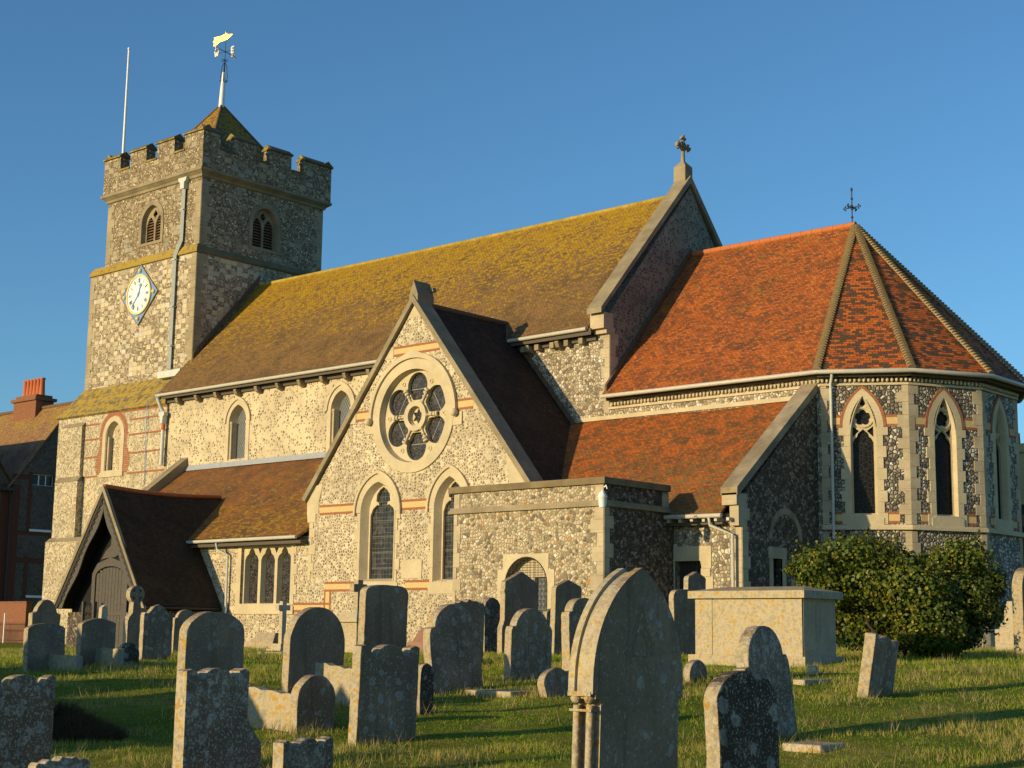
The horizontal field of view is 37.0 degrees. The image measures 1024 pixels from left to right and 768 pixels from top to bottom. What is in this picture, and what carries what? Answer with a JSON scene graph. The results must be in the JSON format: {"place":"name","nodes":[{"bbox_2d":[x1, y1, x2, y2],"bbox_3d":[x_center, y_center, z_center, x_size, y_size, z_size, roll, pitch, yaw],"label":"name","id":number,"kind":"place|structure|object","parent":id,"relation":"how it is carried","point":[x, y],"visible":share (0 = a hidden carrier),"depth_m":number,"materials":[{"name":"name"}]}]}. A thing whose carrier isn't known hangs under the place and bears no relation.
{"place":"outdoors","nodes":[
{"label":"outdoors","id":0,"kind":"place"},
{"bbox_2d":[52,699,136,744],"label":"shadow","id":1,"kind":"object","parent":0,"point":[73,723],"depth_m":16.32},
{"bbox_2d":[0,642,1023,767],"bbox_3d":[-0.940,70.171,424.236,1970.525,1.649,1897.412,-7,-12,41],"label":"ground","id":2,"kind":"structure","parent":0,"point":[919,713],"depth_m":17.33,"materials":[{"name":"green plant"}]},
{"bbox_2d":[2,613,5,642],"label":"white post","id":3,"kind":"object","parent":2,"relation":"on","point":[4,627],"visible":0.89,"depth_m":78.36,"materials":[{"name":"paint"}]},
{"bbox_2d":[0,622,25,642],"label":"railing","id":4,"kind":"object","parent":2,"relation":"on","point":[12,632],"visible":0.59,"depth_m":78.33,"materials":[{"name":"brown wood"}]},
{"bbox_2d":[0,601,32,642],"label":"brick wall","id":5,"kind":"structure","parent":2,"relation":"on","point":[18,612],"depth_m":81.32,"materials":[{"name":"brick"}]},
{"bbox_2d":[0,674,55,767],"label":"headstone","id":6,"kind":"object","parent":2,"relation":"on","point":[26,713],"visible":0.98,"depth_m":12.71,"materials":[{"name":"grey stone"}]},
{"bbox_2d":[0,377,73,611],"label":"brick house","id":7,"kind":"structure","parent":2,"relation":"on","point":[29,426],"depth_m":95.03,"materials":[{"name":"red brick"}]},
{"bbox_2d":[26,595,41,597],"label":"window","id":8,"kind":"structure","parent":7,"relation":"in","point":[27,596],"depth_m":94.10,"materials":[{"name":"white paint"}]},
{"bbox_2d":[29,474,52,532],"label":"window","id":9,"kind":"structure","parent":7,"relation":"in","point":[42,480],"depth_m":95.54,"materials":[{"name":"white paint"}]},
{"bbox_2d":[23,623,64,671],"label":"headstone","id":10,"kind":"object","parent":2,"relation":"on","point":[42,642],"visible":0.59,"depth_m":25.02,"materials":[{"name":"grey stone"}]},
{"bbox_2d":[28,600,60,625],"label":"headstone","id":11,"kind":"object","parent":2,"relation":"on","point":[44,611],"visible":0.43,"depth_m":31.57,"materials":[{"name":"grey stone"}]},
{"bbox_2d":[28,756,89,767],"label":"headstone","id":12,"kind":"object","parent":2,"relation":"on","point":[65,762],"visible":1,"depth_m":11.16,"materials":[{"name":"grey stone"}]},
{"bbox_2d":[48,654,82,671],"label":"tomb slab","id":13,"kind":"structure","parent":2,"relation":"on","point":[66,661],"depth_m":24.78,"materials":[{"name":"stone"}]},
{"bbox_2d":[76,618,115,666],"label":"headstone","id":14,"kind":"object","parent":2,"relation":"on","point":[93,634],"visible":0.6,"depth_m":25.88,"materials":[{"name":"grey stone"}]},
{"bbox_2d":[98,605,107,619],"bbox_3d":[-9.245,5.662,34.519,0.120,1.340,0.250,-7,-12,41],"label":"stone post","id":15,"kind":"object","parent":2,"relation":"on","point":[103,611],"visible":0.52,"depth_m":34.56,"materials":[{"name":"white stone"}]},
{"bbox_2d":[95,648,123,666],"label":"tomb slab","id":16,"kind":"structure","parent":2,"relation":"on","point":[114,655],"depth_m":25.62,"materials":[{"name":"stone"}]},
{"bbox_2d":[119,643,138,664],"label":"headstone","id":17,"kind":"object","parent":2,"relation":"on","point":[131,651],"visible":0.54,"depth_m":26.96,"materials":[{"name":"grey stone"}]},
{"bbox_2d":[122,586,144,648],"bbox_3d":[-8.044,5.158,32.572,0.176,1.721,0.420,-7,-12,41],"label":"stone cross","id":18,"kind":"object","parent":2,"relation":"on","point":[135,595],"visible":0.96,"depth_m":32.53,"materials":[{"name":"grey stone"}]},
{"bbox_2d":[139,605,172,659],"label":"headstone","id":19,"kind":"object","parent":2,"relation":"on","point":[155,634],"visible":0.73,"depth_m":28.71,"materials":[{"name":"grey stone"}]},
{"bbox_2d":[171,610,193,652],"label":"headstone","id":20,"kind":"object","parent":2,"relation":"on","point":[181,617],"visible":0.38,"depth_m":37.30,"materials":[{"name":"grey stone"}]},
{"bbox_2d":[174,611,243,718],"bbox_3d":[-3.614,3.475,18.340,0.150,1.481,0.895,-6,-11,40],"label":"headstone","id":21,"kind":"object","parent":2,"relation":"on","point":[209,639],"visible":0.56,"depth_m":18.30,"materials":[{"name":"grey stone"}]},
{"bbox_2d":[172,668,260,767],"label":"headstone","id":22,"kind":"object","parent":2,"relation":"on","point":[212,728],"visible":1,"depth_m":12.65,"materials":[{"name":"grey stone"}]},
{"bbox_2d":[245,633,278,648],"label":"tomb","id":23,"kind":"object","parent":2,"relation":"on","point":[261,640],"visible":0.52,"depth_m":52.95,"materials":[{"name":"beige stone"}]},
{"bbox_2d":[247,686,290,731],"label":"tomb slab","id":24,"kind":"structure","parent":2,"relation":"on","point":[271,706],"depth_m":16.92,"materials":[{"name":"stone"}]},
{"bbox_2d":[266,601,290,651],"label":"stone cross","id":25,"kind":"object","parent":2,"relation":"on","point":[283,607],"visible":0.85,"depth_m":41.41,"materials":[{"name":"white stone"}]},
{"bbox_2d":[272,736,333,767],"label":"headstone","id":26,"kind":"object","parent":2,"relation":"on","point":[303,752],"visible":1,"depth_m":12.60,"materials":[{"name":"grey stone"}]},
{"bbox_2d":[289,675,334,733],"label":"headstone","id":27,"kind":"object","parent":2,"relation":"on","point":[312,698],"visible":0.67,"depth_m":16.54,"materials":[{"name":"grey stone"}]},
{"bbox_2d":[281,607,344,692],"bbox_3d":[-2.691,3.733,20.808,0.140,1.390,0.995,-7,-13,41],"label":"headstone","id":28,"kind":"object","parent":2,"relation":"on","point":[313,636],"visible":0.54,"depth_m":20.70,"materials":[{"name":"grey stone"}]},
{"bbox_2d":[315,662,351,706],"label":"tomb slab","id":29,"kind":"structure","parent":2,"relation":"on","point":[339,678],"depth_m":18.75,"materials":[{"name":"stone"}]},
{"bbox_2d":[337,580,366,652],"bbox_3d":[-3.988,6.098,39.525,1.000,2.057,1.000,-7,-12,41],"label":"stone cross","id":30,"kind":"object","parent":2,"relation":"on","point":[349,621],"visible":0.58,"depth_m":39.25,"materials":[{"name":"white stone"}]},
{"bbox_2d":[357,585,408,649],"bbox_3d":[-1.919,3.801,22.670,0.140,1.643,0.886,-6,-11,42],"label":"headstone","id":31,"kind":"object","parent":2,"relation":"on","point":[383,611],"visible":0.54,"depth_m":22.63,"materials":[{"name":"grey stone"}]},
{"bbox_2d":[348,644,419,745],"bbox_3d":[-1.323,3.325,15.819,0.130,1.250,0.844,-6,-12,42],"label":"headstone","id":32,"kind":"object","parent":2,"relation":"on","point":[384,689],"visible":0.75,"depth_m":15.75,"materials":[{"name":"grey stone"}]},
{"bbox_2d":[407,627,424,651],"bbox_3d":[-2.055,6.740,39.435,0.840,0.917,1.000,-7,-12,41],"label":"tomb","id":33,"kind":"object","parent":2,"relation":"on","point":[417,640],"visible":0.07,"depth_m":39.28,"materials":[{"name":"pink stone"}]},
{"bbox_2d":[416,663,433,714],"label":"headstone","id":34,"kind":"object","parent":2,"relation":"on","point":[425,685],"visible":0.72,"depth_m":17.88,"materials":[{"name":"grey stone"}]},
{"bbox_2d":[423,604,482,694],"bbox_3d":[-0.813,3.757,21.029,0.140,1.462,0.993,-9,-8,41],"label":"headstone","id":35,"kind":"object","parent":2,"relation":"on","point":[451,647],"visible":0.72,"depth_m":20.96,"materials":[{"name":"grey stone"}]},
{"bbox_2d":[449,599,484,662],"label":"headstone","id":36,"kind":"object","parent":2,"relation":"on","point":[476,609],"visible":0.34,"depth_m":26.77,"materials":[{"name":"grey stone"}]},
{"bbox_2d":[483,598,499,652],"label":"headstone","id":37,"kind":"object","parent":2,"relation":"on","point":[492,615],"visible":0.45,"depth_m":37.46,"materials":[{"name":"grey stone"}]},
{"bbox_2d":[466,689,537,697],"bbox_3d":[-0.096,4.235,20.669,0.817,0.200,0.695,-7,-12,41],"label":"ledger stone","id":38,"kind":"object","parent":2,"relation":"on","point":[505,693],"visible":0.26,"depth_m":20.39,"materials":[{"name":"grey stone"}]},
{"bbox_2d":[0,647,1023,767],"bbox_3d":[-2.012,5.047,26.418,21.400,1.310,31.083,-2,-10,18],"label":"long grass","id":39,"kind":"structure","parent":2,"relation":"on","point":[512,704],"depth_m":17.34,"materials":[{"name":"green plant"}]},
{"bbox_2d":[497,572,538,653],"bbox_3d":[0.157,5.474,35.578,0.150,2.217,1.305,-7,-12,42],"label":"headstone","id":40,"kind":"object","parent":2,"relation":"on","point":[518,590],"visible":0.54,"depth_m":35.41,"materials":[{"name":"grey stone"}]},
{"bbox_2d":[504,608,551,680],"bbox_3d":[0.242,3.990,22.744,0.140,1.301,0.896,-6,-11,44],"label":"headstone","id":41,"kind":"object","parent":2,"relation":"on","point":[528,642],"visible":0.67,"depth_m":22.65,"materials":[{"name":"grey stone"}]},
{"bbox_2d":[42,31,1023,647],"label":"church","id":42,"kind":"structure","parent":2,"relation":"on","point":[262,415],"depth_m":57.16,"materials":[{"name":"beige stone"}]},
{"bbox_2d":[138,200,163,247],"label":"belfry window","id":43,"kind":"structure","parent":42,"relation":"in","point":[148,213],"depth_m":79.65,"materials":[{"name":"beige stone"}]},
{"bbox_2d":[223,396,250,461],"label":"clerestory window","id":44,"kind":"structure","parent":42,"relation":"in","point":[237,418],"depth_m":70.57,"materials":[{"name":"stone"}]},
{"bbox_2d":[248,203,281,255],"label":"belfry window","id":45,"kind":"structure","parent":42,"relation":"in","point":[271,216],"depth_m":79.92,"materials":[{"name":"beige stone"}]},
{"bbox_2d":[233,544,296,613],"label":"aisle window","id":46,"kind":"structure","parent":42,"relation":"in","point":[268,571],"depth_m":60.48,"materials":[{"name":"stone"}]},
{"bbox_2d":[325,381,355,451],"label":"clerestory window","id":47,"kind":"structure","parent":42,"relation":"in","point":[341,397],"depth_m":66.05,"materials":[{"name":"stone"}]},
{"bbox_2d":[353,470,401,585],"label":"lancet window","id":48,"kind":"structure","parent":42,"relation":"in","point":[377,500],"depth_m":56.69,"materials":[{"name":"stone"}]},
{"bbox_2d":[365,350,462,472],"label":"rose window","id":49,"kind":"structure","parent":42,"relation":"in","point":[413,413],"depth_m":56.11,"materials":[{"name":"stone"}]},
{"bbox_2d":[425,464,468,593],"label":"lancet window","id":50,"kind":"structure","parent":42,"relation":"in","point":[440,533],"depth_m":54.33,"materials":[{"name":"stone"}]},
{"bbox_2d":[497,553,554,612],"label":"vestry window","id":51,"kind":"structure","parent":42,"relation":"in","point":[536,566],"depth_m":47.00,"materials":[{"name":"stone"}]},
{"bbox_2d":[838,389,887,524],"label":"apse window","id":52,"kind":"structure","parent":42,"relation":"in","point":[864,496],"depth_m":49.66,"materials":[{"name":"stone"}]},
{"bbox_2d":[924,390,966,526],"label":"apse window","id":53,"kind":"structure","parent":42,"relation":"in","point":[945,453],"depth_m":49.82,"materials":[{"name":"stone"}]},
{"bbox_2d":[990,398,1013,530],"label":"apse window","id":54,"kind":"structure","parent":42,"relation":"in","point":[1001,460],"depth_m":51.36,"materials":[{"name":"stone"}]},
{"bbox_2d":[543,608,550,626],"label":"headstone","id":55,"kind":"object","parent":2,"relation":"on","point":[547,612],"visible":0.16,"depth_m":35.32,"materials":[{"name":"grey stone"}]},
{"bbox_2d":[537,667,567,696],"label":"headstone","id":56,"kind":"object","parent":2,"relation":"on","point":[554,678],"visible":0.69,"depth_m":20.12,"materials":[{"name":"grey stone"}]},
{"bbox_2d":[550,580,581,655],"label":"headstone","id":57,"kind":"object","parent":2,"relation":"on","point":[563,592],"visible":0.41,"depth_m":33.33,"materials":[{"name":"grey stone"}]},
{"bbox_2d":[561,598,588,677],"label":"headstone","id":58,"kind":"object","parent":2,"relation":"on","point":[571,614],"visible":0.33,"depth_m":20.55,"materials":[{"name":"grey stone"}]},
{"bbox_2d":[567,568,682,767],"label":"headstone","id":59,"kind":"object","parent":2,"relation":"on","point":[625,685],"visible":1,"depth_m":9.89,"materials":[{"name":"stone"}]},
{"bbox_2d":[669,589,694,654],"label":"headstone","id":60,"kind":"object","parent":2,"relation":"on","point":[682,606],"visible":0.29,"depth_m":33.47,"materials":[{"name":"grey stone"}]},
{"bbox_2d":[684,572,705,589],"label":"headstone","id":61,"kind":"object","parent":2,"relation":"on","point":[694,580],"visible":0.23,"depth_m":37.60,"materials":[{"name":"grey stone"}]},
{"bbox_2d":[683,660,707,682],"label":"headstone","id":62,"kind":"object","parent":2,"relation":"on","point":[696,668],"visible":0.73,"depth_m":22.26,"materials":[{"name":"grey stone"}]},
{"bbox_2d":[703,670,778,767],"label":"headstone","id":63,"kind":"object","parent":2,"relation":"on","point":[740,714],"visible":1,"depth_m":12.13,"materials":[{"name":"grey stone"}]},
{"bbox_2d":[733,626,797,739],"bbox_3d":[2.646,3.268,16.032,0.140,1.459,1.259,-10,-6,31],"label":"headstone","id":64,"kind":"object","parent":2,"relation":"on","point":[759,650],"visible":0.54,"depth_m":16.13,"materials":[{"name":"grey stone"}]},
{"bbox_2d":[688,586,843,667],"bbox_3d":[4.484,4.454,27.239,2.560,1.682,1.440,-7,-12,41],"label":"chest tomb","id":65,"kind":"object","parent":2,"relation":"on","point":[800,621],"visible":0.69,"depth_m":26.75,"materials":[{"name":"stone"}]},
{"bbox_2d":[807,666,818,674],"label":"headstone","id":66,"kind":"object","parent":2,"relation":"on","point":[815,668],"visible":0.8,"depth_m":23.00,"materials":[{"name":"stone"}]},
{"bbox_2d":[782,741,845,752],"bbox_3d":[3.003,3.670,15.218,0.445,0.200,0.500,-7,-12,41],"label":"ledger stone","id":67,"kind":"object","parent":2,"relation":"on","point":[803,747],"visible":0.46,"depth_m":15.08,"materials":[{"name":"grey stone"}]},
{"bbox_2d":[793,679,836,684],"bbox_3d":[4.364,4.345,22.012,0.200,0.200,0.926,-7,-12,41],"label":"ledger stone","id":68,"kind":"object","parent":2,"relation":"on","point":[804,681],"visible":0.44,"depth_m":21.74,"materials":[{"name":"grey stone"}]},
{"bbox_2d":[857,632,898,697],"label":"headstone","id":69,"kind":"object","parent":2,"relation":"on","point":[878,664],"visible":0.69,"depth_m":19.98,"materials":[{"name":"grey stone"}]},
{"bbox_2d":[782,527,1009,658],"bbox_3d":[7.725,4.270,30.824,3.996,2.737,3.108,-5,-11,31],"label":"ivy bush","id":70,"kind":"object","parent":2,"relation":"on","point":[927,617],"visible":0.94,"depth_m":30.43,"materials":[{"name":"green plant"}]},
{"bbox_2d":[995,601,1013,651],"bbox_3d":[12.578,6.144,37.891,0.775,1.510,1.200,-7,-12,41],"label":"tomb","id":71,"kind":"object","parent":2,"relation":"on","point":[1004,639],"visible":0.4,"depth_m":37.59,"materials":[{"name":"stone"}]},
{"bbox_2d":[1012,568,1023,656],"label":"headstone","id":72,"kind":"object","parent":2,"relation":"on","point":[1018,600],"visible":0.79,"depth_m":30.35,"materials":[{"name":"beige stone"}]},
{"bbox_2d":[1018,433,1023,561],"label":"tiled house","id":73,"kind":"structure","parent":2,"relation":"on","point":[1021,453],"depth_m":76.53,"materials":[{"name":"red brick"}]},
{"bbox_2d":[0,0,1023,479],"label":"sky","id":74,"kind":"structure","parent":0,"point":[437,122],"materials":[{"name":"blue"}]}
]}

